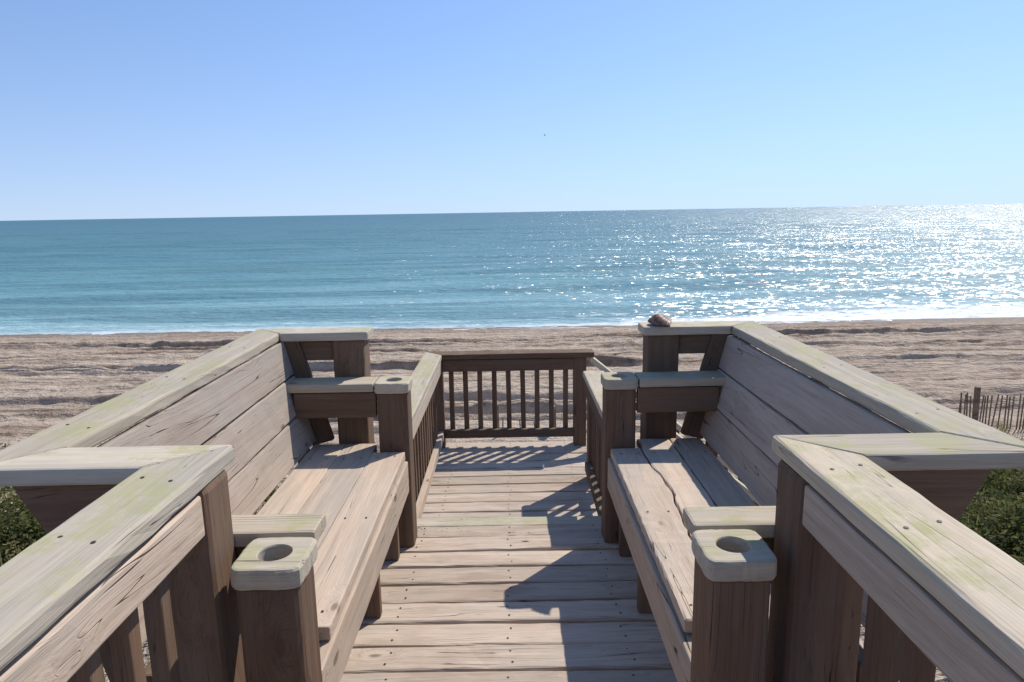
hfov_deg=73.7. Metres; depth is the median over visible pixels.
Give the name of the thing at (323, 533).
wooden bench
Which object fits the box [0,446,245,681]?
boardwalk railing
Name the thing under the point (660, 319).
seashell
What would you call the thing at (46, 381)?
beach sand
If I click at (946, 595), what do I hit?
boardwalk railing
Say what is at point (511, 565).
boardwalk deck
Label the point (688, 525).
wooden bench
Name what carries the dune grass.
on the beach sand
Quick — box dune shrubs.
[0,443,1023,566]
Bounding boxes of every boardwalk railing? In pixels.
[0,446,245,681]
[765,436,1023,681]
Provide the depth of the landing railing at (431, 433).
4.76 m
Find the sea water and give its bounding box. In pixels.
[0,203,1023,334]
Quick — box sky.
[0,0,1023,220]
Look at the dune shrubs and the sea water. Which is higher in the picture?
the sea water
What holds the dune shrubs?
on the beach sand
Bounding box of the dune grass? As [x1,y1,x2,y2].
[0,416,1023,681]
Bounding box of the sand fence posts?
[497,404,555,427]
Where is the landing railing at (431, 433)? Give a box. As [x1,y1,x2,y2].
[411,349,603,518]
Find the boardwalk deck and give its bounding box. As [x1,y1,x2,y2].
[340,441,677,681]
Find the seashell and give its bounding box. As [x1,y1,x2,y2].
[648,314,671,326]
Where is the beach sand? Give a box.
[0,317,1023,681]
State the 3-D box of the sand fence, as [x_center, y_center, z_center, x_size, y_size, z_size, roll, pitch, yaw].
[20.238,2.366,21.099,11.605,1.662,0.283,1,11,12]
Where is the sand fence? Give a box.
[958,386,1023,429]
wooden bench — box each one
[0,327,416,681]
[601,321,1023,681]

